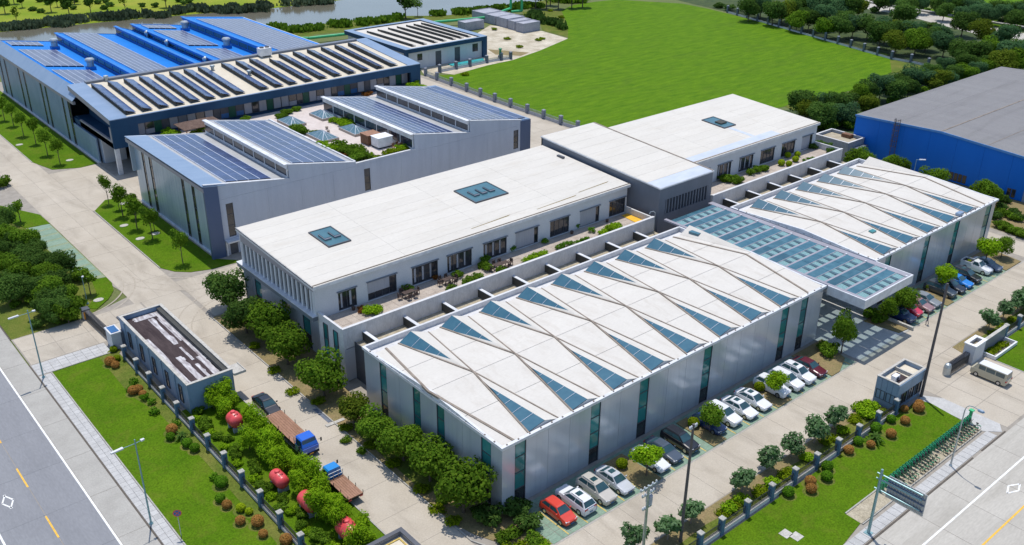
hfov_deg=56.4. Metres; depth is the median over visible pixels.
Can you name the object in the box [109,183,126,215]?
tree
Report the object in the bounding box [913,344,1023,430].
gate apron
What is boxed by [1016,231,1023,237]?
shrub
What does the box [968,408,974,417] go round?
dock terminal
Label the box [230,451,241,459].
shrub
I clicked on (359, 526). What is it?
bamboo clump
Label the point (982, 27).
tree
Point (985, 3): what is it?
tree
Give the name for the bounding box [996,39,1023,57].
tree
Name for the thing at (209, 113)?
window
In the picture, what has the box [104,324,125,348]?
gate kiosk
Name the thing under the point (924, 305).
parked car
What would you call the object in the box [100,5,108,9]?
shrub
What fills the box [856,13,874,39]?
tree
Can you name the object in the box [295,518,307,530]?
shrub
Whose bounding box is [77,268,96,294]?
tree
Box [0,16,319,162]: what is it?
blue hall
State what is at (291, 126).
potted plant
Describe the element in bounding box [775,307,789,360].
window
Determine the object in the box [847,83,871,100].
tree
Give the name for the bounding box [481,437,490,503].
window
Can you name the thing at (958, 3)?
tree
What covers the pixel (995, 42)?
tree
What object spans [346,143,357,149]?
potted plant
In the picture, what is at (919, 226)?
folded roof hall
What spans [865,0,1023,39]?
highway
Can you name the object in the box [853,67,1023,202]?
blue warehouse
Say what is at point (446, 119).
window
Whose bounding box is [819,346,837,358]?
shrub
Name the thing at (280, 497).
shrub
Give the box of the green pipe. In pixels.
[303,0,522,39]
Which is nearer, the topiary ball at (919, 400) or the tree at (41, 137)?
the topiary ball at (919, 400)
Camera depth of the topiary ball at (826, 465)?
103.90 m
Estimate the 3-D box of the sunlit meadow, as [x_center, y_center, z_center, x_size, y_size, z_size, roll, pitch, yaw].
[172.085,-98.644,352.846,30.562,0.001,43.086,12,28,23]
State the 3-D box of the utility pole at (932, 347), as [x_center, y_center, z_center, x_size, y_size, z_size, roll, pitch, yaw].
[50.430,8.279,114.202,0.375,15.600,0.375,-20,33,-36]
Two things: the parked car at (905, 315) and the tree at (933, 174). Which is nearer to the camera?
the parked car at (905, 315)
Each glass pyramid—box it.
[277,116,306,126]
[306,130,338,141]
[309,109,336,120]
[338,124,367,136]
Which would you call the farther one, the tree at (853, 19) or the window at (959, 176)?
the tree at (853, 19)
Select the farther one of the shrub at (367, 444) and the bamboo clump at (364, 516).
the shrub at (367, 444)
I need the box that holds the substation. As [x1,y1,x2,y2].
[815,128,867,160]
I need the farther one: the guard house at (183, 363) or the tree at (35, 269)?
the tree at (35, 269)
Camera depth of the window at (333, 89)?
211.19 m
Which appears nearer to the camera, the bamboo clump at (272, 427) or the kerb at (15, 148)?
the bamboo clump at (272, 427)
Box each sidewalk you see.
[31,341,183,544]
[843,431,1003,544]
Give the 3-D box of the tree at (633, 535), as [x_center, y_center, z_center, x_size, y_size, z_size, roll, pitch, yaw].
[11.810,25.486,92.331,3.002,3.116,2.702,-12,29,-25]
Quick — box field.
[439,0,891,126]
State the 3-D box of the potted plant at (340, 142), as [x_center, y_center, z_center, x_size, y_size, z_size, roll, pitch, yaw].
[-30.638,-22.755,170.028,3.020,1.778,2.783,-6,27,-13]
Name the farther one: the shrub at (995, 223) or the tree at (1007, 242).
the shrub at (995, 223)
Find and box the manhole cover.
[93,298,103,301]
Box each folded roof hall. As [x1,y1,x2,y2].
[362,225,826,512]
[730,157,998,311]
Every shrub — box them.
[0,174,11,186]
[9,300,21,308]
[22,293,32,302]
[27,6,36,10]
[27,319,44,328]
[36,8,45,12]
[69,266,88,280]
[72,295,88,307]
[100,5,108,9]
[105,2,114,6]
[128,377,138,384]
[138,393,149,399]
[147,398,156,405]
[148,406,159,414]
[150,2,158,6]
[171,419,180,425]
[192,406,204,414]
[192,415,201,421]
[197,414,211,423]
[198,420,213,430]
[205,428,216,434]
[209,472,217,480]
[210,432,223,439]
[218,443,230,449]
[221,433,234,441]
[228,442,239,452]
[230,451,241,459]
[231,458,243,466]
[246,458,259,466]
[247,473,262,482]
[249,341,260,348]
[249,465,263,474]
[253,480,264,488]
[258,481,274,494]
[265,491,278,500]
[267,365,280,373]
[272,500,288,510]
[275,491,288,502]
[284,386,299,395]
[284,505,297,514]
[294,507,308,518]
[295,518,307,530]
[301,526,312,534]
[307,527,323,540]
[310,396,325,404]
[318,531,333,544]
[324,540,340,544]
[338,422,353,430]
[339,434,352,442]
[356,446,365,454]
[363,439,377,449]
[385,457,401,468]
[412,482,430,493]
[428,502,447,513]
[435,497,447,504]
[444,514,462,526]
[469,501,505,527]
[494,529,510,544]
[501,539,517,544]
[503,496,532,516]
[503,524,523,540]
[513,511,543,530]
[513,539,529,544]
[524,529,544,544]
[535,537,550,544]
[713,2,724,7]
[714,508,729,517]
[720,499,737,513]
[723,4,735,9]
[725,498,741,507]
[732,492,750,504]
[750,487,766,497]
[753,483,767,493]
[762,475,780,487]
[777,470,790,479]
[780,466,791,474]
[798,452,813,462]
[816,339,829,347]
[817,438,832,445]
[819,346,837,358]
[820,342,840,350]
[822,120,838,127]
[822,121,835,129]
[825,432,839,441]
[835,424,850,433]
[841,120,855,128]
[846,416,862,423]
[849,413,861,422]
[850,400,875,412]
[856,405,875,418]
[862,399,880,409]
[863,307,877,317]
[869,6,879,12]
[871,310,889,323]
[886,97,901,103]
[921,85,933,91]
[928,22,936,28]
[986,347,996,354]
[991,220,1006,227]
[991,346,1001,352]
[992,210,1003,219]
[994,341,1007,347]
[995,202,1008,209]
[998,195,1012,202]
[998,220,1010,229]
[999,208,1010,216]
[1000,340,1009,346]
[1002,222,1012,229]
[1007,207,1021,212]
[1007,212,1016,220]
[1007,226,1020,234]
[1007,316,1016,321]
[1011,214,1023,220]
[1011,227,1023,235]
[1013,212,1023,220]
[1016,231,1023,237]
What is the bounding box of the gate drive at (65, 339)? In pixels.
[11,303,143,365]
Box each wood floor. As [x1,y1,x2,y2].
[679,0,1023,69]
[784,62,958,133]
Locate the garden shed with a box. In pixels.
[360,130,379,145]
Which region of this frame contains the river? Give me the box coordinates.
[0,0,539,40]
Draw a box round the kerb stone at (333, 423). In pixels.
[325,418,344,426]
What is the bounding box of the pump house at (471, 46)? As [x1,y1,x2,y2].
[344,18,486,67]
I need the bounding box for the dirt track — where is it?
[488,49,527,55]
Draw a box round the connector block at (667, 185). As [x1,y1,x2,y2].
[541,122,713,232]
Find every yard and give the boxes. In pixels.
[0,75,1023,544]
[421,25,567,77]
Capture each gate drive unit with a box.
[80,306,89,319]
[942,363,951,376]
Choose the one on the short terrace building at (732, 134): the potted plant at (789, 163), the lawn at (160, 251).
the potted plant at (789, 163)
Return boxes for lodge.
[367,527,420,544]
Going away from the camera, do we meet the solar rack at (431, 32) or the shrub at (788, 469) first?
the shrub at (788, 469)
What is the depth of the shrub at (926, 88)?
240.83 m
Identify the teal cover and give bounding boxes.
[448,58,484,65]
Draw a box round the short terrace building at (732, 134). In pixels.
[608,94,845,207]
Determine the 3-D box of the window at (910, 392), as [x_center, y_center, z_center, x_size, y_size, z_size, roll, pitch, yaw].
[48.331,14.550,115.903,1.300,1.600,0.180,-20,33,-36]
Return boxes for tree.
[0,0,9,13]
[0,96,6,120]
[0,204,17,225]
[0,214,9,222]
[0,219,8,226]
[0,223,16,239]
[0,237,6,253]
[0,238,23,255]
[0,252,10,271]
[0,252,21,271]
[0,269,20,289]
[0,273,27,302]
[2,255,32,276]
[3,99,16,125]
[3,233,11,241]
[7,228,40,246]
[9,199,23,221]
[10,6,20,19]
[10,243,30,257]
[12,109,26,135]
[12,251,42,272]
[16,272,35,288]
[21,244,43,255]
[23,273,47,296]
[25,117,37,142]
[25,237,47,250]
[27,246,49,262]
[27,261,53,277]
[29,274,63,299]
[29,290,50,310]
[35,127,51,155]
[35,264,62,276]
[36,294,72,322]
[41,284,66,300]
[44,0,54,11]
[44,255,65,266]
[44,268,72,284]
[46,249,76,270]
[48,135,63,163]
[49,294,81,322]
[53,283,78,295]
[59,0,72,13]
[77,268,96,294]
[83,0,93,12]
[96,174,111,203]
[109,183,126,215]
[122,195,141,228]
[124,193,136,198]
[138,206,157,238]
[169,228,187,263]
[202,267,249,307]
[220,295,262,333]
[242,299,290,340]
[263,320,313,364]
[293,346,347,395]
[336,390,369,425]
[355,402,396,443]
[374,424,423,460]
[397,0,414,17]
[405,432,456,481]
[414,0,422,15]
[434,454,498,512]
[620,521,650,544]
[628,443,664,475]
[653,514,682,539]
[678,498,705,523]
[698,400,725,431]
[729,466,757,491]
[737,0,760,20]
[755,0,771,17]
[757,445,784,469]
[762,0,787,25]
[764,370,789,395]
[774,0,796,23]
[780,431,805,456]
[784,9,809,29]
[786,0,802,12]
[787,89,816,115]
[796,0,807,7]
[796,7,821,30]
[796,99,815,117]
[803,413,830,442]
[805,101,839,129]
[806,0,830,9]
[813,17,836,33]
[814,4,837,19]
[816,92,835,103]
[823,91,854,106]
[823,405,849,427]
[827,0,848,15]
[827,12,854,35]
[831,308,858,353]
[833,103,845,121]
[834,101,860,121]
[836,10,857,18]
[841,0,863,12]
[841,91,858,103]
[842,148,865,162]
[843,14,864,37]
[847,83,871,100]
[853,0,870,15]
[855,146,877,159]
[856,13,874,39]
[857,79,881,96]
[857,93,880,111]
[866,21,898,46]
[867,73,895,99]
[872,0,889,12]
[873,15,894,43]
[877,297,901,315]
[881,29,908,54]
[882,154,898,164]
[883,79,909,98]
[887,72,899,79]
[888,0,899,10]
[888,154,911,169]
[889,0,920,20]
[891,286,920,308]
[894,19,914,32]
[894,70,913,79]
[899,76,921,96]
[900,20,926,36]
[901,0,919,8]
[902,62,924,81]
[904,27,934,54]
[916,26,940,50]
[917,0,929,11]
[917,66,937,85]
[918,165,942,179]
[920,62,943,71]
[924,69,954,88]
[928,168,950,180]
[929,0,946,13]
[930,30,956,57]
[933,23,954,36]
[935,2,955,20]
[935,57,955,69]
[935,263,958,282]
[945,64,964,76]
[945,70,959,83]
[947,36,968,57]
[949,0,966,8]
[950,11,980,36]
[952,5,971,17]
[953,48,978,65]
[956,62,980,79]
[962,0,977,7]
[963,39,993,58]
[967,18,997,39]
[968,61,988,72]
[969,3,985,18]
[969,180,993,195]
[975,0,993,18]
[975,55,989,61]
[976,179,1004,200]
[976,237,1003,257]
[978,307,1003,329]
[979,58,997,71]
[980,6,999,19]
[980,34,999,51]
[988,0,1005,8]
[988,24,1022,41]
[988,48,1019,68]
[995,3,1013,21]
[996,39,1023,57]
[997,299,1016,319]
[998,236,1015,257]
[1002,1,1021,9]
[1003,9,1023,23]
[1006,46,1023,68]
[1009,289,1023,311]
[1010,38,1023,47]
[1012,10,1023,25]
[1013,0,1023,9]
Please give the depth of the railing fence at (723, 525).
101.21 m
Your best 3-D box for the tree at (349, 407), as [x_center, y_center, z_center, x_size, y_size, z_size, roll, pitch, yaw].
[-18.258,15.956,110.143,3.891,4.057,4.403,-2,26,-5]
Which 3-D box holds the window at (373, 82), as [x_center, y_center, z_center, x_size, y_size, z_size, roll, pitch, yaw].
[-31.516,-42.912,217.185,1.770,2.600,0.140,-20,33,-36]
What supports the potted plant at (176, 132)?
on the podium terrace
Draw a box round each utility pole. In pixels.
[640,479,657,544]
[679,423,697,542]
[920,283,948,396]
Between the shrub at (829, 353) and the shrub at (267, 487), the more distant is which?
the shrub at (829, 353)
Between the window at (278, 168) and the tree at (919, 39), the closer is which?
the window at (278, 168)
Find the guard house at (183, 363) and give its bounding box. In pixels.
[116,303,245,414]
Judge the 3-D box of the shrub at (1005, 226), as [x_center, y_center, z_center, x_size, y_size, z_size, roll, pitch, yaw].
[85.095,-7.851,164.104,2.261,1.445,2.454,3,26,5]
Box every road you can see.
[0,328,160,544]
[868,417,1023,544]
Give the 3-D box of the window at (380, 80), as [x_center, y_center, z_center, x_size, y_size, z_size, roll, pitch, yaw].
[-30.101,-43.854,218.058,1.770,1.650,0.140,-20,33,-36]
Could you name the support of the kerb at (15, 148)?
on the yard at (66, 203)
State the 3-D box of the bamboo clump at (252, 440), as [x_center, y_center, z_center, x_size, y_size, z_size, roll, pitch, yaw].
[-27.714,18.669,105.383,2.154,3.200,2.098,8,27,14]
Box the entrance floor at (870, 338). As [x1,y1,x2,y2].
[815,295,908,359]
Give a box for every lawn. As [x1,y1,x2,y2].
[0,0,334,31]
[0,91,96,169]
[1,206,49,227]
[53,354,276,544]
[88,277,113,308]
[95,197,238,271]
[711,402,960,544]
[996,327,1023,370]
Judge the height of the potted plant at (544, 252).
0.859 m
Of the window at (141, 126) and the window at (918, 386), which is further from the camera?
the window at (141, 126)
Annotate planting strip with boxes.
[651,406,886,544]
[953,306,1022,352]
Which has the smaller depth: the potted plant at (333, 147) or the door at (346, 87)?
the potted plant at (333, 147)
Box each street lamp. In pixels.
[8,310,44,377]
[81,276,88,304]
[110,438,152,524]
[949,405,984,466]
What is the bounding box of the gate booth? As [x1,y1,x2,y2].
[872,358,925,409]
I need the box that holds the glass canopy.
[664,202,913,308]
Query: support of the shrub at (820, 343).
on the planting bed at (832, 367)
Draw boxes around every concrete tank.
[458,18,483,30]
[472,8,500,21]
[484,11,512,24]
[496,14,524,27]
[508,17,530,29]
[516,19,539,32]
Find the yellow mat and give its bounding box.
[622,213,642,221]
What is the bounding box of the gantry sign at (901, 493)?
[863,469,927,535]
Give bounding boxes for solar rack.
[91,83,135,114]
[107,80,151,111]
[123,78,168,108]
[138,75,183,105]
[154,73,199,102]
[169,71,215,99]
[183,68,230,97]
[197,66,244,94]
[221,62,268,89]
[235,60,282,87]
[249,58,297,84]
[269,58,312,81]
[278,53,326,79]
[292,51,341,76]
[307,49,355,73]
[321,47,369,71]
[334,44,383,68]
[348,42,397,66]
[367,31,413,46]
[377,29,425,44]
[388,28,437,42]
[397,26,446,41]
[406,25,455,39]
[413,23,460,38]
[421,22,469,36]
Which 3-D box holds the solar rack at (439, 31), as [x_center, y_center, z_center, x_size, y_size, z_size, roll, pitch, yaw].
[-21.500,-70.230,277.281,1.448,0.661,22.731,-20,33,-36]
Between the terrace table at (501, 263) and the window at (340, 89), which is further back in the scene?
the window at (340, 89)
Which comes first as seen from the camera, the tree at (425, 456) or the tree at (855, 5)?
the tree at (425, 456)
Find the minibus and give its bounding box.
[970,359,1012,385]
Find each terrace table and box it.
[401,289,414,298]
[442,276,452,285]
[493,260,508,267]
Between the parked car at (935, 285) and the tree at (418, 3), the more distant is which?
the tree at (418, 3)
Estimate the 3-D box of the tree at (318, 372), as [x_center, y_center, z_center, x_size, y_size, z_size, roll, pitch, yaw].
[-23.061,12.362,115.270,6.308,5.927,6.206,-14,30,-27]
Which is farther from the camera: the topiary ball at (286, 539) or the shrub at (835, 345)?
the shrub at (835, 345)
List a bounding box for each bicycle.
[899,470,913,482]
[907,465,919,478]
[912,461,925,473]
[915,459,928,471]
[918,456,931,468]
[921,454,933,466]
[925,452,936,463]
[927,449,939,462]
[935,443,947,455]
[939,441,950,453]
[950,433,961,444]
[952,431,965,442]
[963,422,974,434]
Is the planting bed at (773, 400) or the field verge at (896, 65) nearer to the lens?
the planting bed at (773, 400)
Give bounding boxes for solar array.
[5,41,43,46]
[19,49,83,66]
[52,69,102,83]
[63,33,166,71]
[141,25,176,28]
[152,134,270,181]
[153,30,217,45]
[196,18,313,49]
[196,48,242,58]
[214,121,345,162]
[330,97,452,133]
[384,87,508,119]
[425,86,524,118]
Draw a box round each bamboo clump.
[203,382,221,408]
[212,394,223,411]
[214,376,233,398]
[217,396,231,417]
[225,390,238,408]
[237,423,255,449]
[241,402,256,424]
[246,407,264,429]
[250,430,263,451]
[253,413,270,432]
[255,427,274,454]
[258,440,275,464]
[262,430,279,444]
[263,424,276,432]
[266,446,278,467]
[267,445,288,471]
[272,430,284,447]
[277,448,293,470]
[286,454,298,469]
[287,468,305,489]
[290,452,308,476]
[294,476,309,495]
[301,455,327,487]
[303,483,327,519]
[308,471,330,490]
[317,502,331,523]
[318,484,330,495]
[324,492,342,507]
[327,494,352,526]
[332,504,352,516]
[341,520,368,544]
[352,509,370,530]
[358,530,378,544]
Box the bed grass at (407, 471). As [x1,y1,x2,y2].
[357,432,441,493]
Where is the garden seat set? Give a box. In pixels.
[392,141,401,147]
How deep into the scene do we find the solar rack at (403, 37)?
269.03 m
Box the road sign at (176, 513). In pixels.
[173,510,181,536]
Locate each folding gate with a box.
[85,310,106,337]
[948,351,969,373]
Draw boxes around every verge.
[0,206,111,339]
[889,54,919,72]
[900,0,1023,30]
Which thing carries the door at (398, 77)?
in the navy block at (107, 124)
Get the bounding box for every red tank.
[226,410,243,433]
[269,468,289,492]
[297,489,314,518]
[335,516,358,539]
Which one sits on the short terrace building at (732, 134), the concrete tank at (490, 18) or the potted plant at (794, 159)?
the potted plant at (794, 159)
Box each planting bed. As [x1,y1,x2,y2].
[213,314,551,544]
[604,454,660,488]
[676,417,726,446]
[741,381,791,407]
[792,339,844,375]
[864,312,907,332]
[916,288,953,305]
[971,251,1020,270]
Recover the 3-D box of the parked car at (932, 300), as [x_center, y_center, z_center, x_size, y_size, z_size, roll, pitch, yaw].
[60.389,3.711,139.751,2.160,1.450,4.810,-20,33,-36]
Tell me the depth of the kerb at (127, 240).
156.75 m
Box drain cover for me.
[313,408,331,422]
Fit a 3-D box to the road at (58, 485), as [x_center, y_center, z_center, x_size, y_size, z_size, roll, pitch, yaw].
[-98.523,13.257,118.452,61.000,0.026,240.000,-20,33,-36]
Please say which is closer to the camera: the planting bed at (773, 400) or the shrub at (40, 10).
the planting bed at (773, 400)
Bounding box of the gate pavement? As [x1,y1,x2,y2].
[920,395,1001,431]
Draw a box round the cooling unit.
[257,46,271,57]
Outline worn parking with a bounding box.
[26,224,104,279]
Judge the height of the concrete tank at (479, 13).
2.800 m
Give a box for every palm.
[174,430,189,441]
[864,431,885,445]
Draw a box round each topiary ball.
[102,356,115,368]
[107,345,120,354]
[110,361,121,370]
[113,355,123,361]
[126,385,138,397]
[135,384,145,395]
[137,390,148,399]
[163,423,180,436]
[164,432,176,443]
[180,438,193,450]
[187,443,202,455]
[212,475,231,491]
[213,493,228,506]
[220,499,234,511]
[232,502,247,515]
[233,515,248,528]
[243,507,255,517]
[248,514,267,531]
[256,529,270,540]
[277,533,294,544]
[616,457,627,468]
[687,416,699,427]
[754,381,764,390]
[779,486,796,500]
[801,475,818,488]
[802,483,818,496]
[817,470,834,484]
[818,460,835,474]
[840,444,855,457]
[851,436,864,448]
[864,440,876,450]
[868,422,883,435]
[882,428,898,441]
[884,414,897,425]
[897,415,911,427]
[898,405,909,414]
[909,402,926,415]
[912,399,925,409]
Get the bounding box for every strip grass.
[679,408,888,544]
[982,308,1023,337]
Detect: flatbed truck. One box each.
[265,410,321,456]
[320,459,362,501]
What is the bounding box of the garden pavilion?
[173,116,218,132]
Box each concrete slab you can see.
[778,529,792,538]
[790,531,803,541]
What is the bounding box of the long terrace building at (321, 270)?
[235,145,658,384]
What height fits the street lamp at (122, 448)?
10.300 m
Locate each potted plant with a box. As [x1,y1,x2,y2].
[170,130,181,133]
[189,129,202,132]
[288,124,302,130]
[291,125,304,130]
[295,126,308,133]
[316,140,328,144]
[327,117,336,122]
[330,144,339,151]
[331,139,347,145]
[336,144,348,152]
[337,121,346,125]
[345,148,358,155]
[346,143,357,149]
[348,150,363,161]
[352,144,365,151]
[360,148,373,159]
[361,304,376,314]
[369,304,382,314]
[381,150,391,154]
[386,148,397,153]
[401,284,413,293]
[405,82,414,85]
[445,284,456,290]
[450,270,463,276]
[461,277,473,283]
[465,275,478,281]
[471,272,483,277]
[477,260,488,268]
[480,254,491,261]
[481,262,493,270]
[495,265,506,271]
[521,256,532,261]
[528,254,538,258]
[532,252,543,256]
[538,249,548,254]
[554,244,562,248]
[588,227,595,232]
[597,228,609,234]
[603,224,615,231]
[609,222,621,226]
[719,174,731,181]
[726,174,739,182]
[732,175,745,183]
[745,168,756,175]
[752,165,761,172]
[778,159,784,165]
[785,152,790,157]
[786,160,792,166]
[792,156,798,161]
[808,143,818,148]
[826,148,834,152]
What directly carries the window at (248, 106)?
in the navy block at (107, 124)
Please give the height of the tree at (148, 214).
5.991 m
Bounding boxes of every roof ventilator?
[49,38,59,49]
[85,57,96,69]
[180,20,189,30]
[222,37,231,47]
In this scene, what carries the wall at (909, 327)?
on the yard at (66, 203)
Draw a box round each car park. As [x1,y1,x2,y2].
[528,341,858,543]
[877,250,1021,326]
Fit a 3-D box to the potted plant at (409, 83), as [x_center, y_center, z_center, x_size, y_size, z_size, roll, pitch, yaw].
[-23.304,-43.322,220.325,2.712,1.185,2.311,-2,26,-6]
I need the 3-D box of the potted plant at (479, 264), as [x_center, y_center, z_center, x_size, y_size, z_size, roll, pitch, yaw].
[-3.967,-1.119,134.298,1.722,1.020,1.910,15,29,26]
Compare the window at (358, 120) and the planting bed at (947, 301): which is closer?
the planting bed at (947, 301)
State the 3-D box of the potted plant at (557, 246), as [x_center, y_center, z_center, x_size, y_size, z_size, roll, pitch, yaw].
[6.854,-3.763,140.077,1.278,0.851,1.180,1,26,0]
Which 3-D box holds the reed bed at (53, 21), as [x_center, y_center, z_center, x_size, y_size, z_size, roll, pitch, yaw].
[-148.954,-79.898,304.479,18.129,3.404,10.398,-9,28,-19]
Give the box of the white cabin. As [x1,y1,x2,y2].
[370,132,392,148]
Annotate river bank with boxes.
[291,0,553,36]
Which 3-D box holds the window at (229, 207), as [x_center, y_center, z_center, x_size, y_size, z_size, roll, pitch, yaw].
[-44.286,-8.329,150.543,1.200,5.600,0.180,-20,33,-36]
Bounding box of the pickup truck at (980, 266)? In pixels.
[960,256,992,275]
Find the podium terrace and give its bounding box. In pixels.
[180,83,406,133]
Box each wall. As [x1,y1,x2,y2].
[888,317,913,330]
[962,325,1017,363]
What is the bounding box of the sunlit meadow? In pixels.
[984,0,1022,2]
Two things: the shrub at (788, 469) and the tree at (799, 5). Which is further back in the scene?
the tree at (799, 5)
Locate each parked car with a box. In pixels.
[251,392,281,415]
[539,495,576,526]
[555,484,596,516]
[575,471,617,505]
[594,464,634,495]
[630,444,670,473]
[643,435,683,464]
[660,424,699,453]
[692,410,726,435]
[708,399,742,427]
[720,395,758,419]
[733,387,771,411]
[753,372,790,398]
[767,366,804,391]
[779,359,816,384]
[791,355,827,377]
[881,306,916,323]
[903,304,923,316]
[912,290,941,307]
[915,296,934,312]
[923,278,957,298]
[936,277,966,293]
[949,273,973,288]
[953,264,981,283]
[972,256,1002,271]
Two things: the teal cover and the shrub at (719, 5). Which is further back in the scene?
the shrub at (719, 5)
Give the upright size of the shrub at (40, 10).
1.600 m
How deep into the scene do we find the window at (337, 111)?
186.24 m
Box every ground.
[0,0,1023,365]
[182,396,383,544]
[523,10,567,36]
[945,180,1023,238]
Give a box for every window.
[0,61,7,92]
[3,59,12,96]
[17,68,26,107]
[23,72,32,111]
[39,83,49,124]
[44,86,53,127]
[61,97,70,139]
[67,101,77,144]
[105,62,111,69]
[127,332,133,349]
[138,123,145,134]
[139,344,144,361]
[141,152,152,207]
[145,121,154,128]
[148,157,159,212]
[151,356,157,374]
[164,370,170,388]
[168,53,175,59]
[169,116,177,128]
[176,57,183,63]
[178,383,183,402]
[181,179,191,236]
[187,113,195,120]
[191,186,201,243]
[196,112,204,118]
[204,110,213,117]
[205,29,212,35]
[205,125,213,134]
[214,130,223,140]
[220,107,228,118]
[224,135,232,145]
[225,202,236,236]
[230,38,237,44]
[234,141,242,150]
[235,104,243,115]
[239,42,246,48]
[243,103,252,114]
[244,146,252,156]
[248,45,256,52]
[252,101,258,112]
[254,152,263,162]
[255,279,262,302]
[258,100,266,111]
[265,158,274,168]
[273,97,280,108]
[276,164,286,175]
[281,96,288,106]
[288,94,296,100]
[296,93,302,103]
[303,315,312,348]
[309,90,316,101]
[316,89,323,95]
[323,102,332,112]
[323,322,329,363]
[324,88,330,96]
[331,86,336,96]
[333,329,340,374]
[334,107,342,116]
[337,85,344,95]
[338,288,356,310]
[344,111,353,120]
[350,83,357,93]
[355,116,364,126]
[357,81,363,91]
[364,168,370,190]
[366,120,375,130]
[367,274,396,300]
[370,79,376,89]
[377,78,383,83]
[377,90,385,98]
[377,125,387,132]
[379,362,388,416]
[383,77,388,85]
[387,94,396,102]
[389,75,395,85]
[389,130,399,141]
[398,98,407,106]
[401,73,407,83]
[401,135,411,146]
[409,102,418,110]
[412,260,437,284]
[413,387,420,427]
[417,53,421,60]
[420,107,430,115]
[432,111,442,120]
[436,404,444,445]
[444,116,454,124]
[447,249,471,272]
[456,120,467,129]
[472,43,477,51]
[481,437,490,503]
[483,237,505,257]
[513,130,517,148]
[514,440,525,499]
[516,227,537,248]
[550,216,568,236]
[580,206,598,226]
[588,402,600,464]
[609,197,624,216]
[636,377,649,437]
[698,345,712,403]
[716,162,730,179]
[738,155,752,171]
[759,147,774,164]
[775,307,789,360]
[781,140,794,156]
[794,297,808,350]
[801,134,812,149]
[875,388,884,399]
[876,255,891,305]
[899,390,907,404]
[906,386,914,399]
[914,381,921,394]
[916,235,930,282]
[947,221,959,265]
[953,173,957,180]
[957,174,961,182]
[961,175,966,183]
[976,204,991,249]
[986,368,995,374]
[996,372,1004,378]
[1006,188,1010,196]
[1010,189,1015,197]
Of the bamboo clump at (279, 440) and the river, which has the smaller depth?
the bamboo clump at (279, 440)
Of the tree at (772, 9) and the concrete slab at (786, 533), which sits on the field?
the tree at (772, 9)
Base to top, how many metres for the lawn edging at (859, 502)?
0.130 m
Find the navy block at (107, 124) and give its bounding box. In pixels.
[67,38,420,174]
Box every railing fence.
[120,344,306,544]
[424,67,579,127]
[438,51,511,72]
[689,397,900,544]
[726,5,930,64]
[1004,314,1023,336]
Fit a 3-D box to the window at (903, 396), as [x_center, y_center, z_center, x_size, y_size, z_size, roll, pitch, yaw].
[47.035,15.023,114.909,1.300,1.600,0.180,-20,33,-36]
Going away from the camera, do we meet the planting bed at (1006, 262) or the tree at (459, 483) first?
the tree at (459, 483)
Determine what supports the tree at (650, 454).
on the planting bed at (634, 472)
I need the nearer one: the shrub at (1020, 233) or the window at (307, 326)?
the window at (307, 326)
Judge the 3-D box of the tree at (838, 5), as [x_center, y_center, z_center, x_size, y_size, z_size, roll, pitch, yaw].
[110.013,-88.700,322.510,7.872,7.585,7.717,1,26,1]
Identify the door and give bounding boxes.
[154,120,161,131]
[161,118,169,128]
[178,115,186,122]
[213,109,220,119]
[228,106,235,116]
[230,242,237,253]
[266,99,273,109]
[302,92,308,102]
[344,84,349,94]
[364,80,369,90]
[396,74,400,84]
[435,50,440,64]
[455,47,459,60]
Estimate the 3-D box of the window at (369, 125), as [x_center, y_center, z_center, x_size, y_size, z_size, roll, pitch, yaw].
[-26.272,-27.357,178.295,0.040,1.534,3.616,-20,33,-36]
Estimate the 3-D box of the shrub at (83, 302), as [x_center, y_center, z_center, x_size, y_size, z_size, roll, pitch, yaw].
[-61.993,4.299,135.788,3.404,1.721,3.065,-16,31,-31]
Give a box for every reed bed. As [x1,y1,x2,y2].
[0,20,21,30]
[17,15,75,29]
[40,11,102,25]
[96,7,153,21]
[148,10,171,18]
[167,0,277,14]
[214,3,270,14]
[279,0,335,6]
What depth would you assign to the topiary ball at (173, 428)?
108.84 m
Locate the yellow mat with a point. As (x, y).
(631, 217)
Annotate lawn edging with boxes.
[51,372,185,544]
[52,352,110,371]
[845,489,875,513]
[862,430,981,524]
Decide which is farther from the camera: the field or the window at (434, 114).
the field
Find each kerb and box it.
[0,135,31,161]
[29,366,163,544]
[94,211,159,267]
[211,317,471,540]
[237,393,385,534]
[471,540,553,544]
[554,261,1023,544]
[865,457,972,544]
[981,431,1005,450]
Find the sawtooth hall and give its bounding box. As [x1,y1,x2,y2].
[124,85,530,259]
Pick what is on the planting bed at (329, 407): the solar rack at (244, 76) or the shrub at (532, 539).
the shrub at (532, 539)
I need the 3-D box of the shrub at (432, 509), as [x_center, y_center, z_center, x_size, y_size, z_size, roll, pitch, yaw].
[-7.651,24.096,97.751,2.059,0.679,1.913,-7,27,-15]
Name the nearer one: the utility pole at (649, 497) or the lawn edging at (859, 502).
the utility pole at (649, 497)
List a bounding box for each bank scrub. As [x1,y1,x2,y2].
[266,18,345,32]
[336,17,370,27]
[365,12,405,24]
[428,5,485,16]
[483,3,520,11]
[509,1,545,8]
[524,9,567,29]
[547,0,588,3]
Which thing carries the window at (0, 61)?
in the blue hall
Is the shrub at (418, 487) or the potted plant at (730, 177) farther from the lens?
the potted plant at (730, 177)
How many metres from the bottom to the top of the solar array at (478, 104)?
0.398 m
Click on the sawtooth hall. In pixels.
(207, 211)

